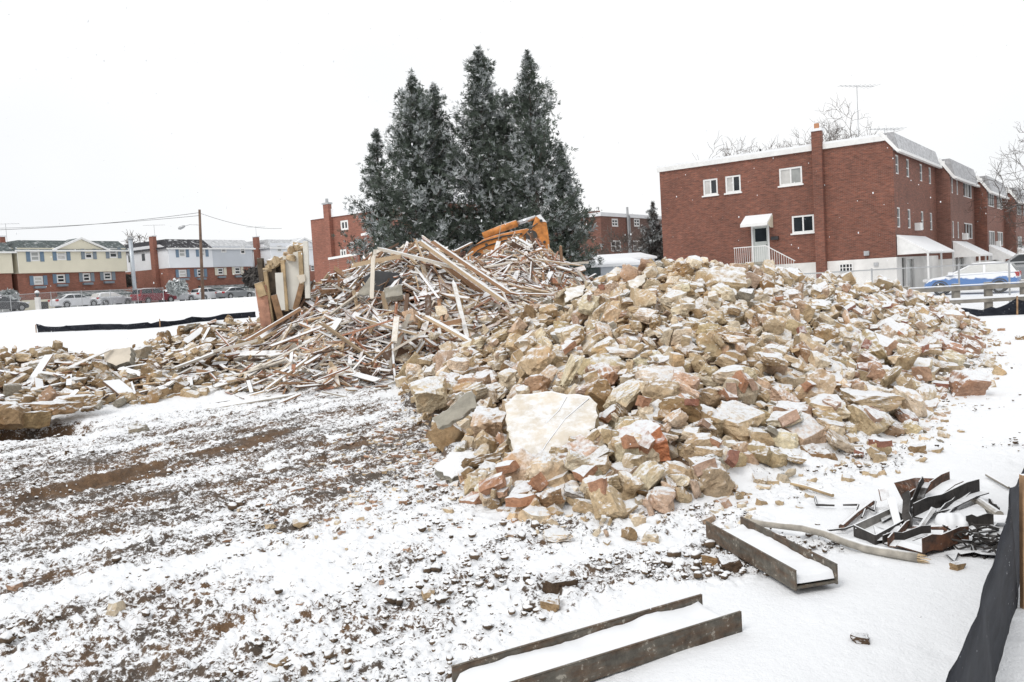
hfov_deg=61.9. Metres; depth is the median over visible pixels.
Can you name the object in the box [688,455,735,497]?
rubble stone
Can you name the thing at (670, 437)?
rubble stone
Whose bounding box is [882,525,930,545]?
angle iron
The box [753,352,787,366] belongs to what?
rubble stone
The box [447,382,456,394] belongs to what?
rubble stone
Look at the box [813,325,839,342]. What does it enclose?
rubble stone
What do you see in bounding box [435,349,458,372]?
rubble stone
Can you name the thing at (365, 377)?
timber board
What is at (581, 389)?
rubble stone
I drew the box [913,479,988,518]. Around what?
angle iron
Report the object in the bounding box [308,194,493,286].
brick house
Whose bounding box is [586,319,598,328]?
rubble stone
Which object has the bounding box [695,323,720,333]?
rubble stone
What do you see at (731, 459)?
broken brick
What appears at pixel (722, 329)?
rubble stone
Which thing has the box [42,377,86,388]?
timber board
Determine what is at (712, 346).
rubble stone
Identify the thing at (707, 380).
rubble stone
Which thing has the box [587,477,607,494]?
broken brick
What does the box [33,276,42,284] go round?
window
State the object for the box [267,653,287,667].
loose stone
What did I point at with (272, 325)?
timber board
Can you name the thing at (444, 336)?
rubble stone
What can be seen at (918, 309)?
rubble
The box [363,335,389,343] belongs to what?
timber board
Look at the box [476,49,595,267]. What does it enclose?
conifer tree
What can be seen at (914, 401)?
rubble stone
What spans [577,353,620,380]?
rubble stone
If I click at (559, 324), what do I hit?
rubble stone
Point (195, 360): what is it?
timber board
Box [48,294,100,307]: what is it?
parked car
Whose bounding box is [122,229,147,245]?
bare tree
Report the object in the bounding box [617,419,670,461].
brickwork chunk
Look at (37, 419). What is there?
rubble stone
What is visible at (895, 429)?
rubble stone
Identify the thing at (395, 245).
timber board
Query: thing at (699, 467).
broken brick
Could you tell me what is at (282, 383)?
timber board
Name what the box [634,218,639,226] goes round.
window
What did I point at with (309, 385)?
timber board
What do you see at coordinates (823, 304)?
rubble stone
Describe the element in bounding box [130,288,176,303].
parked car
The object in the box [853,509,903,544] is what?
steel tray
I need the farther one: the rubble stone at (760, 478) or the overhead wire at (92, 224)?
the overhead wire at (92, 224)
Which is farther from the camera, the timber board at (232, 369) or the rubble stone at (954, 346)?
the timber board at (232, 369)
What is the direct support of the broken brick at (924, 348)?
on the rubble stone at (934, 349)
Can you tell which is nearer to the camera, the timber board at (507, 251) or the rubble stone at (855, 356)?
the rubble stone at (855, 356)
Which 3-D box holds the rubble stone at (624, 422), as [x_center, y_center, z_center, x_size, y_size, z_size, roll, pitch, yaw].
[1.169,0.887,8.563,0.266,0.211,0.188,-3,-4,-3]
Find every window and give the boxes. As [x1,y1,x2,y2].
[30,252,39,260]
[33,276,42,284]
[56,253,65,259]
[56,274,65,282]
[82,273,90,280]
[85,253,92,258]
[103,272,111,279]
[109,248,117,257]
[128,254,144,261]
[179,249,185,256]
[179,270,186,276]
[217,268,223,274]
[235,267,240,273]
[240,246,245,253]
[340,220,347,229]
[340,249,346,255]
[611,240,620,249]
[612,218,617,226]
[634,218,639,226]
[702,178,718,196]
[724,175,741,194]
[778,166,803,187]
[790,214,814,234]
[839,263,852,270]
[895,155,898,173]
[897,207,899,227]
[906,159,908,176]
[908,209,910,227]
[920,164,921,180]
[929,167,930,183]
[930,213,931,229]
[963,183,971,198]
[964,223,972,238]
[988,193,993,206]
[989,231,994,244]
[997,196,1001,209]
[997,232,1002,245]
[1018,237,1021,247]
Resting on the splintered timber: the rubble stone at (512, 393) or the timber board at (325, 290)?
the timber board at (325, 290)
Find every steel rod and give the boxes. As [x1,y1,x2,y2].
[814,496,834,505]
[827,524,853,530]
[839,500,873,527]
[843,504,858,510]
[861,500,876,518]
[910,525,947,530]
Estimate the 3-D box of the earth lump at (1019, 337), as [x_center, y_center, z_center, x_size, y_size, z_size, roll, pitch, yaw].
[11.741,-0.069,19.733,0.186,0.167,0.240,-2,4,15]
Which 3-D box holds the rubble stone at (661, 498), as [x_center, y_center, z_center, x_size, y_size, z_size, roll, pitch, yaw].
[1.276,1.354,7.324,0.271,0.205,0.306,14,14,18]
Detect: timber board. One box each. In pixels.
[26,354,52,386]
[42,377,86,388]
[58,348,111,372]
[60,391,91,394]
[103,379,135,395]
[139,383,174,393]
[162,343,211,359]
[175,352,215,368]
[196,369,217,372]
[206,393,294,408]
[210,359,286,382]
[213,339,257,352]
[216,330,234,351]
[223,367,242,371]
[224,347,270,356]
[227,370,279,382]
[240,325,260,334]
[243,342,287,347]
[245,357,283,370]
[246,307,301,340]
[259,324,279,337]
[262,332,273,338]
[262,338,313,366]
[263,326,297,349]
[265,351,316,388]
[266,351,283,357]
[267,367,325,390]
[268,318,341,346]
[269,318,298,340]
[272,314,299,331]
[278,381,305,384]
[281,299,321,335]
[281,309,333,325]
[291,315,322,327]
[292,280,315,317]
[294,383,340,388]
[304,312,339,322]
[305,300,324,312]
[309,371,344,379]
[313,345,338,369]
[315,283,374,323]
[315,366,349,380]
[318,321,372,358]
[320,288,341,293]
[321,272,329,282]
[322,391,347,396]
[325,341,382,343]
[328,359,376,368]
[332,265,370,297]
[334,266,346,277]
[337,316,401,337]
[337,367,380,381]
[340,332,388,344]
[344,304,367,323]
[344,310,369,335]
[349,243,398,267]
[349,290,379,350]
[351,254,401,267]
[352,342,385,351]
[355,316,416,335]
[363,318,376,340]
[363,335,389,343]
[367,331,402,366]
[367,332,391,342]
[370,255,374,298]
[377,247,471,272]
[378,295,424,312]
[378,327,412,331]
[381,291,389,315]
[381,339,418,360]
[387,314,410,368]
[388,306,403,310]
[391,316,399,342]
[392,326,433,350]
[393,295,440,315]
[402,282,416,287]
[402,293,409,322]
[409,290,439,300]
[418,240,505,302]
[420,327,453,342]
[422,237,437,247]
[424,315,470,340]
[425,251,495,299]
[425,294,431,334]
[428,318,461,328]
[431,240,510,294]
[436,339,461,341]
[439,293,499,315]
[441,293,469,299]
[450,280,522,294]
[452,280,468,336]
[453,291,490,308]
[459,325,477,332]
[482,262,510,267]
[485,253,516,268]
[491,297,509,312]
[496,292,554,295]
[499,281,550,293]
[500,280,530,283]
[501,290,515,316]
[503,285,533,303]
[504,250,521,254]
[523,275,546,290]
[528,248,546,253]
[533,258,582,265]
[555,265,571,270]
[560,261,588,265]
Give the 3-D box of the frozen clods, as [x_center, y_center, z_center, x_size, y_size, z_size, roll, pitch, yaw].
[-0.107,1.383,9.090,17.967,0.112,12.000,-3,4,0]
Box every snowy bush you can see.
[0,288,22,300]
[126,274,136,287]
[165,278,188,297]
[240,265,258,288]
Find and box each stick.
[790,482,833,496]
[985,474,1009,488]
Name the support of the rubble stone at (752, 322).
on the rubble at (918, 309)
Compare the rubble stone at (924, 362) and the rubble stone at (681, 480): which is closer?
the rubble stone at (681, 480)
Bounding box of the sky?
[0,0,1023,267]
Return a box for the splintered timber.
[0,231,596,405]
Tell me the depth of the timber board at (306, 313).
20.23 m
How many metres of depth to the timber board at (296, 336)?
19.26 m
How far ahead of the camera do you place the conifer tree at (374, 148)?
40.31 m
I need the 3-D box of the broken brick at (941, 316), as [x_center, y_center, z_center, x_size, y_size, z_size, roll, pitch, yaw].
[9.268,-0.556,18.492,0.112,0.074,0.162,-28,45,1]
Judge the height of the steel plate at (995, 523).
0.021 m
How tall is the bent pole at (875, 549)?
0.123 m
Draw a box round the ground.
[0,279,1023,681]
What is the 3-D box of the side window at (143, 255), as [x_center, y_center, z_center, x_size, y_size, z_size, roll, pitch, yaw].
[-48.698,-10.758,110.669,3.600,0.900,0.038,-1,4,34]
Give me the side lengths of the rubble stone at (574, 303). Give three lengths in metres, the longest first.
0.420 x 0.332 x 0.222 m
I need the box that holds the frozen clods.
[0,367,1023,681]
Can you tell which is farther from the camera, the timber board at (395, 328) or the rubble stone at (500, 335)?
the timber board at (395, 328)
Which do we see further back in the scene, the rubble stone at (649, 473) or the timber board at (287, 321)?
the timber board at (287, 321)
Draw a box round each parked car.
[0,296,29,310]
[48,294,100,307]
[90,292,132,305]
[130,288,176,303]
[163,290,195,301]
[189,288,222,299]
[215,287,254,298]
[923,261,1021,294]
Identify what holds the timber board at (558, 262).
on the splintered timber
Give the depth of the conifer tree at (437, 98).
39.13 m
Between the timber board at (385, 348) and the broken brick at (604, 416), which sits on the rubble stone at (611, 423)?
the broken brick at (604, 416)
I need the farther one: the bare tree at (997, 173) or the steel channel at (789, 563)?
the bare tree at (997, 173)
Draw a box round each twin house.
[0,223,134,309]
[0,242,19,311]
[125,225,255,302]
[247,235,315,288]
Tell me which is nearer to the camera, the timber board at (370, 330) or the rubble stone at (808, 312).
the rubble stone at (808, 312)
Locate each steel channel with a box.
[451,594,741,681]
[705,516,837,590]
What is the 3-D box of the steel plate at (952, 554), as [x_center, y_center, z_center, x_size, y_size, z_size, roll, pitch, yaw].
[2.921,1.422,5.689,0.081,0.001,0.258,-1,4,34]
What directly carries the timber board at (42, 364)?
on the ground
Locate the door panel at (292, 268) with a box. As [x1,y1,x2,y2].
[283,251,301,309]
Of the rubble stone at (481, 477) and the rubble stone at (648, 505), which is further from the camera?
the rubble stone at (481, 477)
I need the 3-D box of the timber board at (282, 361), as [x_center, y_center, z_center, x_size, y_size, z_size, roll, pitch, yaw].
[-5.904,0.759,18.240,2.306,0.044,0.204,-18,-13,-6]
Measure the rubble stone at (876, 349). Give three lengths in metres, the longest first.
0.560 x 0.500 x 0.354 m
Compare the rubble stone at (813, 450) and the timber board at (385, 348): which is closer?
the rubble stone at (813, 450)
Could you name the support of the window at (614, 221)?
in the brick terrace
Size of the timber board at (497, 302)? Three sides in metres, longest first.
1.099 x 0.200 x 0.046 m
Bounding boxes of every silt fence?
[35,312,255,332]
[946,469,1023,681]
[962,296,1023,315]
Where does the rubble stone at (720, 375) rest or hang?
on the rubble at (918, 309)
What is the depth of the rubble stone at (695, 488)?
7.44 m
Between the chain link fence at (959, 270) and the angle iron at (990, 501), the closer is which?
the angle iron at (990, 501)
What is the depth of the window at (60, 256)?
95.84 m
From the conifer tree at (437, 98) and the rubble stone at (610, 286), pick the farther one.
the conifer tree at (437, 98)
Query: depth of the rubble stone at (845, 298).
15.72 m
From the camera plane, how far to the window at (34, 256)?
93.41 m
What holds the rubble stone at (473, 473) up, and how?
on the ground
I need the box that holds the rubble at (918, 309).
[0,255,1010,616]
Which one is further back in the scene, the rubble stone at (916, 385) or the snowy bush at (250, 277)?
the snowy bush at (250, 277)
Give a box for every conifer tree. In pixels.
[331,128,406,265]
[356,67,481,258]
[391,82,481,257]
[431,45,542,257]
[470,89,541,231]
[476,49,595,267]
[540,143,604,277]
[633,200,662,261]
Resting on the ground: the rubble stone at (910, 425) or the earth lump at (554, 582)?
the earth lump at (554, 582)
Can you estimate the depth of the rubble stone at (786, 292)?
16.19 m
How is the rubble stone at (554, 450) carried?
on the concrete slab at (535, 423)
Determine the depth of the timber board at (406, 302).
19.36 m
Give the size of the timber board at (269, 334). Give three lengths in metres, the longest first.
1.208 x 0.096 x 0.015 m
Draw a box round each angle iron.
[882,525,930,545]
[887,520,912,547]
[897,526,968,553]
[901,490,912,528]
[910,471,963,497]
[910,476,930,517]
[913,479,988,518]
[938,492,970,512]
[966,513,999,530]
[988,498,999,509]
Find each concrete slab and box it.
[104,347,135,369]
[358,277,369,295]
[384,284,402,302]
[432,391,477,429]
[434,451,474,482]
[505,391,599,454]
[562,285,585,312]
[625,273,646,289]
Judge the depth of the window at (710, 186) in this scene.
53.99 m
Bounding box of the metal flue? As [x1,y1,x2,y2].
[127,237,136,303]
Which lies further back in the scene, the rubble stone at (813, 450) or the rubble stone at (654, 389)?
the rubble stone at (654, 389)
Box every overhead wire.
[1,213,193,229]
[20,216,191,227]
[203,214,281,228]
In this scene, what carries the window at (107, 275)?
in the twin house at (86, 265)
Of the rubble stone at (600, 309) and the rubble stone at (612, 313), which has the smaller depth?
the rubble stone at (612, 313)
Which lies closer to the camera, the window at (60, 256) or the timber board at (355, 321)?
the timber board at (355, 321)
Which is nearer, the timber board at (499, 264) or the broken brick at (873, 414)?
the broken brick at (873, 414)
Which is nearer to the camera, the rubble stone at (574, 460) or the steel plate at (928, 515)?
the steel plate at (928, 515)
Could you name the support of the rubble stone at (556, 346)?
on the rubble at (918, 309)
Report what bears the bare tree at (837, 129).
on the ground
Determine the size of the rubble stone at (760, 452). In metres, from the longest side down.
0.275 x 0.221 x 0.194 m
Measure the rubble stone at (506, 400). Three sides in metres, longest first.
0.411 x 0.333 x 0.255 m
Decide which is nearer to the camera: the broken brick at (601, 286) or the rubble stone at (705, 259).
the broken brick at (601, 286)
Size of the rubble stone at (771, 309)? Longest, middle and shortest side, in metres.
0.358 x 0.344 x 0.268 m
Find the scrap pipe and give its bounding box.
[971,497,1003,514]
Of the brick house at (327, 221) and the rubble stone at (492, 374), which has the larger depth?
the brick house at (327, 221)
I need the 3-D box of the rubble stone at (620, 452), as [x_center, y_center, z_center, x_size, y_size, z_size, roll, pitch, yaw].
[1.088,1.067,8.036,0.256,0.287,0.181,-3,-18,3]
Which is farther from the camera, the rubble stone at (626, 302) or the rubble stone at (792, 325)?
the rubble stone at (626, 302)
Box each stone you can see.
[0,401,31,428]
[0,425,16,429]
[6,581,22,591]
[19,399,84,415]
[23,410,51,428]
[37,385,61,400]
[54,394,99,405]
[128,422,149,433]
[145,387,161,402]
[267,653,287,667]
[390,344,409,363]
[395,352,423,377]
[405,363,421,373]
[409,376,447,412]
[421,366,433,376]
[429,333,449,351]
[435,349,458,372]
[444,372,462,383]
[446,357,469,370]
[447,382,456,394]
[452,381,488,401]
[452,382,472,392]
[455,440,466,451]
[460,335,485,348]
[461,453,501,469]
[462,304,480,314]
[463,475,479,494]
[467,468,489,477]
[470,406,505,436]
[472,369,496,383]
[476,387,498,402]
[478,470,496,480]
[478,489,497,506]
[479,460,495,471]
[489,329,508,342]
[492,320,514,332]
[496,447,536,484]
[498,341,506,349]
[501,398,510,411]
[507,384,519,398]
[509,480,532,495]
[515,491,542,514]
[518,505,550,523]
[519,345,555,375]
[522,374,550,393]
[524,454,567,480]
[529,338,540,347]
[534,327,548,339]
[535,486,564,507]
[539,364,558,384]
[540,593,559,611]
[541,336,552,348]
[542,527,572,541]
[549,446,567,453]
[551,349,567,364]
[552,344,560,349]
[553,320,572,328]
[555,324,583,343]
[557,452,572,473]
[559,354,584,389]
[559,480,579,497]
[561,434,597,456]
[563,483,583,498]
[564,337,580,344]
[564,450,590,471]
[569,376,612,412]
[571,297,581,308]
[571,315,579,324]
[572,498,593,513]
[575,383,591,393]
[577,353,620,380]
[578,295,599,315]
[582,362,618,385]
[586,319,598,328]
[586,484,630,520]
[587,444,614,458]
[588,455,611,474]
[589,321,606,330]
[591,341,611,354]
[592,302,609,319]
[593,281,618,295]
[593,468,601,475]
[595,321,611,338]
[595,432,600,444]
[598,412,614,429]
[599,428,618,443]
[600,293,610,301]
[600,305,621,322]
[603,378,646,411]
[604,474,621,488]
[605,347,637,357]
[606,295,624,309]
[608,432,659,462]
[614,362,634,369]
[614,403,628,416]
[614,416,627,429]
[614,440,639,461]
[615,419,634,429]
[617,290,629,296]
[620,264,637,282]
[620,297,633,309]
[632,460,664,490]
[633,288,656,307]
[633,350,661,365]
[635,308,656,323]
[635,365,684,382]
[638,403,653,418]
[642,378,680,402]
[642,419,666,432]
[643,279,660,289]
[643,486,675,513]
[643,496,654,515]
[646,354,668,365]
[649,314,661,329]
[655,274,667,280]
[658,393,702,422]
[659,290,686,307]
[659,476,676,490]
[660,355,690,372]
[661,460,692,479]
[662,408,688,427]
[662,432,678,440]
[667,275,687,285]
[667,474,689,486]
[670,304,688,315]
[670,326,691,344]
[671,369,700,389]
[672,260,694,276]
[675,283,689,292]
[675,378,699,398]
[683,433,713,461]
[687,317,704,331]
[688,404,729,438]
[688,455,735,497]
[689,479,701,498]
[690,354,706,372]
[693,420,715,430]
[693,446,723,456]
[694,267,707,273]
[695,266,747,295]
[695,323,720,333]
[696,333,721,361]
[697,387,724,407]
[698,374,717,386]
[699,364,716,376]
[700,257,709,266]
[703,454,723,463]
[707,310,726,325]
[711,283,735,301]
[711,365,744,384]
[713,354,737,366]
[714,326,734,334]
[716,400,765,441]
[717,333,752,344]
[719,304,744,325]
[719,445,729,468]
[729,448,746,467]
[731,441,748,452]
[742,326,750,334]
[742,366,756,380]
[745,271,760,289]
[746,343,755,347]
[747,307,759,327]
[747,439,771,464]
[752,471,766,483]
[753,303,776,314]
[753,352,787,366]
[759,408,771,426]
[762,318,783,334]
[762,428,798,448]
[765,400,781,410]
[766,410,803,426]
[766,446,787,467]
[769,386,799,401]
[773,300,797,308]
[773,401,812,416]
[783,289,798,298]
[784,318,812,335]
[787,456,805,463]
[791,368,803,377]
[792,341,811,363]
[793,332,828,355]
[797,368,835,401]
[800,303,815,322]
[800,443,837,460]
[807,393,850,418]
[811,299,831,309]
[812,408,823,416]
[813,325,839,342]
[816,409,845,428]
[817,418,845,430]
[825,429,855,453]
[828,356,846,365]
[828,358,849,369]
[836,291,855,305]
[836,378,846,391]
[839,388,905,411]
[845,421,856,434]
[846,404,895,435]
[852,353,859,362]
[853,329,889,363]
[866,363,885,379]
[869,443,891,459]
[880,324,896,337]
[880,365,901,387]
[883,309,900,315]
[883,423,904,436]
[890,385,927,417]
[891,314,899,319]
[894,346,919,370]
[895,320,916,328]
[895,408,918,422]
[900,334,911,343]
[900,419,922,433]
[902,378,914,389]
[905,344,921,356]
[907,325,915,339]
[913,357,932,368]
[913,380,919,389]
[916,344,941,354]
[916,385,940,400]
[919,335,936,343]
[932,334,950,343]
[935,349,966,365]
[940,338,966,353]
[946,368,991,395]
[949,561,965,570]
[950,332,983,347]
[961,338,981,354]
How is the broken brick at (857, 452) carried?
on the ground
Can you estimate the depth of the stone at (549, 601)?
5.20 m
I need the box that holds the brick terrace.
[549,207,661,261]
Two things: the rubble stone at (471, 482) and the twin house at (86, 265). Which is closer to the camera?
the rubble stone at (471, 482)
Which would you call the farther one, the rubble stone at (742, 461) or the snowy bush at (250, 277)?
the snowy bush at (250, 277)
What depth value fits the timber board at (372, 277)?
19.47 m
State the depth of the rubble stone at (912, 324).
15.61 m
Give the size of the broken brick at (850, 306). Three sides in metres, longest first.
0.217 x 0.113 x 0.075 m
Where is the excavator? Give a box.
[465,215,549,259]
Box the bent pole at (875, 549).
[748,519,930,562]
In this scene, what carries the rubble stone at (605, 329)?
on the rubble at (918, 309)
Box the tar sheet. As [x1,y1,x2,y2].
[361,270,402,290]
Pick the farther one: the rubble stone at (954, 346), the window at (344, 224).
the window at (344, 224)
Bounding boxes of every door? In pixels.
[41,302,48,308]
[753,226,768,261]
[902,258,903,285]
[907,259,912,288]
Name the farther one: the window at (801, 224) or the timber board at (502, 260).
the window at (801, 224)
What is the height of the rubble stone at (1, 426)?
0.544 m
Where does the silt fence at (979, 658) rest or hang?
on the ground
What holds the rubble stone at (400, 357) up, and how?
on the splintered timber
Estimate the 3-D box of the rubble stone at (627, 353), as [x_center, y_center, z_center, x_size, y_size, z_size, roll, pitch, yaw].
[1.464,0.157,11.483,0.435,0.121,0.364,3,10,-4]
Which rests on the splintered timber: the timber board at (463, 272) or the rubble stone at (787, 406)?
the timber board at (463, 272)
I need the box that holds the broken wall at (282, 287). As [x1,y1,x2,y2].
[254,241,310,326]
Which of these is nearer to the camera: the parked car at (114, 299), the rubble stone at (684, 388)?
the rubble stone at (684, 388)
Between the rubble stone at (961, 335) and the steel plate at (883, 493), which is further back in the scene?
the rubble stone at (961, 335)
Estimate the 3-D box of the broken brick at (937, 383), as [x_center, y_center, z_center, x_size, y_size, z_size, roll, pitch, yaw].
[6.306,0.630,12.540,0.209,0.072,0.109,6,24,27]
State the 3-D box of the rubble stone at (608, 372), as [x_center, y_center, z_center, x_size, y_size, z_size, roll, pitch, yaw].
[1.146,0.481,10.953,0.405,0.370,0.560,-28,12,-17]
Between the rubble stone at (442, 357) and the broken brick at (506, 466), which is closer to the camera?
the broken brick at (506, 466)
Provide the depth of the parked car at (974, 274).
41.07 m
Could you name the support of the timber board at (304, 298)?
on the splintered timber
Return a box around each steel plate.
[873,525,899,540]
[878,487,889,500]
[878,506,890,521]
[887,497,901,525]
[894,477,933,497]
[916,508,959,524]
[919,507,935,525]
[931,530,943,532]
[945,550,957,560]
[953,540,977,553]
[959,504,985,516]
[962,538,996,554]
[981,522,996,534]
[994,515,1006,522]
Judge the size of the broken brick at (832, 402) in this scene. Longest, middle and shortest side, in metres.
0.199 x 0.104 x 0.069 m
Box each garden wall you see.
[328,252,362,273]
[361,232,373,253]
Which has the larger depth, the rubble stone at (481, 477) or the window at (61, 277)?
the window at (61, 277)
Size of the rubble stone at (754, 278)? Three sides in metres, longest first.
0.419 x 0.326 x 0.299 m
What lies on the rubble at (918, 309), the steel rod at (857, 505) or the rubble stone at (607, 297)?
the rubble stone at (607, 297)
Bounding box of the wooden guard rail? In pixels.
[902,280,1023,308]
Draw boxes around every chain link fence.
[0,288,163,312]
[803,261,1023,309]
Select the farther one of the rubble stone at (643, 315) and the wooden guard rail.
the wooden guard rail
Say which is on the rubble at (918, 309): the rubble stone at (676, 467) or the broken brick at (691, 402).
the rubble stone at (676, 467)
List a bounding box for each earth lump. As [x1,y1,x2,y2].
[541,572,578,593]
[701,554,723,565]
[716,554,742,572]
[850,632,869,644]
[1015,334,1023,339]
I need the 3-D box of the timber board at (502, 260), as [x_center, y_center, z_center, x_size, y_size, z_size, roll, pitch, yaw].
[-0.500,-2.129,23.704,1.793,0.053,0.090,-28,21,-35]
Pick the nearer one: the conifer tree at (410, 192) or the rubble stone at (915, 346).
the rubble stone at (915, 346)
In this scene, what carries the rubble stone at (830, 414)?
on the rubble at (918, 309)
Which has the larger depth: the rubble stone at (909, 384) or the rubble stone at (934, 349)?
the rubble stone at (934, 349)
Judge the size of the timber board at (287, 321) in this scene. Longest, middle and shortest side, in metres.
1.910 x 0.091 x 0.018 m
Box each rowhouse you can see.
[657,84,954,288]
[903,158,992,282]
[974,175,1017,262]
[1004,187,1023,260]
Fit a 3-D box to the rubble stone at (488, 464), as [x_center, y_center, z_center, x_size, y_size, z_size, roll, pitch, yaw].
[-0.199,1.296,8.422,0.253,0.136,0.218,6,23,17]
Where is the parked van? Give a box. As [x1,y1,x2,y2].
[1006,253,1023,278]
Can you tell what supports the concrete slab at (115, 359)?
on the ground
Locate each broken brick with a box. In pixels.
[459,491,481,504]
[478,472,505,494]
[495,460,519,473]
[505,494,535,506]
[527,472,548,491]
[561,339,576,354]
[572,465,597,481]
[587,292,591,301]
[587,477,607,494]
[597,284,604,289]
[598,404,616,422]
[621,434,639,448]
[635,395,651,407]
[638,431,654,453]
[678,393,689,402]
[684,399,698,405]
[692,457,717,476]
[697,419,710,429]
[710,436,722,447]
[723,388,737,400]
[724,450,739,467]
[726,383,737,400]
[732,370,748,392]
[747,378,757,390]
[775,296,783,300]
[778,409,800,427]
[796,325,806,333]
[801,380,815,391]
[822,396,840,410]
[843,302,855,310]
[854,449,863,457]
[857,362,867,370]
[861,338,871,349]
[864,407,882,422]
[868,437,892,447]
[881,303,892,309]
[906,289,912,297]
[920,344,928,352]
[933,380,948,387]
[936,312,943,318]
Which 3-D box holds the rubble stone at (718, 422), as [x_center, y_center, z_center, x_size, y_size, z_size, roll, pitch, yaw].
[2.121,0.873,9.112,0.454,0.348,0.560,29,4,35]
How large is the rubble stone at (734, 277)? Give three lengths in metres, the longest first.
1.000 x 0.778 x 0.713 m
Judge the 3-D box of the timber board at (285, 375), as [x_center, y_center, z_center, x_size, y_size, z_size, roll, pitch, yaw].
[-4.561,0.608,17.665,0.102,0.037,1.589,-4,26,35]
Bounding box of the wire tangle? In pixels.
[942,522,1000,558]
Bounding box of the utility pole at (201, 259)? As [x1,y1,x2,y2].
[178,209,204,299]
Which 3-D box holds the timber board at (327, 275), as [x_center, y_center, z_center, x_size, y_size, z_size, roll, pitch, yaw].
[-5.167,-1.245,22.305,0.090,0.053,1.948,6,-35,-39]
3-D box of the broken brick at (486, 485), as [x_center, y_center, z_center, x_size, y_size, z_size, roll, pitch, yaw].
[-0.178,1.293,7.717,0.255,0.086,0.136,-24,41,14]
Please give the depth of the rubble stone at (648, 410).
9.07 m
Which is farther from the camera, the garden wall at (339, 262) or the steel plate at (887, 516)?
the garden wall at (339, 262)
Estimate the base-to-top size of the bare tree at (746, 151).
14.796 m
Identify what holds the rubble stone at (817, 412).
on the rubble at (918, 309)
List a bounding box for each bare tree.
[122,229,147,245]
[596,225,662,254]
[692,133,766,159]
[718,137,793,156]
[769,96,899,148]
[967,121,1023,255]
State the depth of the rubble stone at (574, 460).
7.83 m
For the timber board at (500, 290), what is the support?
on the timber board at (546, 294)
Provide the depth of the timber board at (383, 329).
19.02 m
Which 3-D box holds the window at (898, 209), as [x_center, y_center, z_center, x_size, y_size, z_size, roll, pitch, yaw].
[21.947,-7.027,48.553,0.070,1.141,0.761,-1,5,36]
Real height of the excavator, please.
3.811 m
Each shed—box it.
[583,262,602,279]
[589,258,639,275]
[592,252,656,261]
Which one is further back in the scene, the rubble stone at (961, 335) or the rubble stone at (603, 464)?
the rubble stone at (961, 335)
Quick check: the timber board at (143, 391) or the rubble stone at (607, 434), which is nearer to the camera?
the rubble stone at (607, 434)
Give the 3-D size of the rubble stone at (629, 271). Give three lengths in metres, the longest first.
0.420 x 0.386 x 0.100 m
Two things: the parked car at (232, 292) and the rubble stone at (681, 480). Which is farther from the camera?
the parked car at (232, 292)
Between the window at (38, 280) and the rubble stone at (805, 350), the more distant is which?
the window at (38, 280)
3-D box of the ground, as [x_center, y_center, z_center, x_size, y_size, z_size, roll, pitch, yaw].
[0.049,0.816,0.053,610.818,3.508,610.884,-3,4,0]
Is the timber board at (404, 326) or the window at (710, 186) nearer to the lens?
the timber board at (404, 326)
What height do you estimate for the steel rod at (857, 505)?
0.018 m
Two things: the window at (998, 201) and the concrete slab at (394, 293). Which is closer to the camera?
the concrete slab at (394, 293)
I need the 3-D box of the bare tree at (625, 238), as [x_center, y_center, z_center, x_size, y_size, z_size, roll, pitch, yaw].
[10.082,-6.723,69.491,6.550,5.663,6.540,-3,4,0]
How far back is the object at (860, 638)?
4.50 m
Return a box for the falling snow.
[0,0,1019,667]
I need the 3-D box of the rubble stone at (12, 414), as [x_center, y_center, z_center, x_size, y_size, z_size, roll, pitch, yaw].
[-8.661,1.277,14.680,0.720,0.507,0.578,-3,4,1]
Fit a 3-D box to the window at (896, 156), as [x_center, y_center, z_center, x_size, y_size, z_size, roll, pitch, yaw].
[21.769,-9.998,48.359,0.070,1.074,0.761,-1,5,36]
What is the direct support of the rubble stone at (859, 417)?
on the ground
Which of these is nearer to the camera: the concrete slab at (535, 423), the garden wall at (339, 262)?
the concrete slab at (535, 423)
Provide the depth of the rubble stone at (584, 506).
7.27 m
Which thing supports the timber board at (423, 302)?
on the splintered timber
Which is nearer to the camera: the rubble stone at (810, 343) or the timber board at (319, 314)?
the rubble stone at (810, 343)
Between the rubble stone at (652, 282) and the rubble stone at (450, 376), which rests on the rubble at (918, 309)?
the rubble stone at (652, 282)
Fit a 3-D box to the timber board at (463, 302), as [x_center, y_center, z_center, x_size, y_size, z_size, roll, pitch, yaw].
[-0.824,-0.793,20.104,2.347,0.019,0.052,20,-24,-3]
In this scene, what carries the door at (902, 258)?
in the rowhouse at (812, 208)
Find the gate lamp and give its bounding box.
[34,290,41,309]
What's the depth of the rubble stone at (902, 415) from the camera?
10.26 m

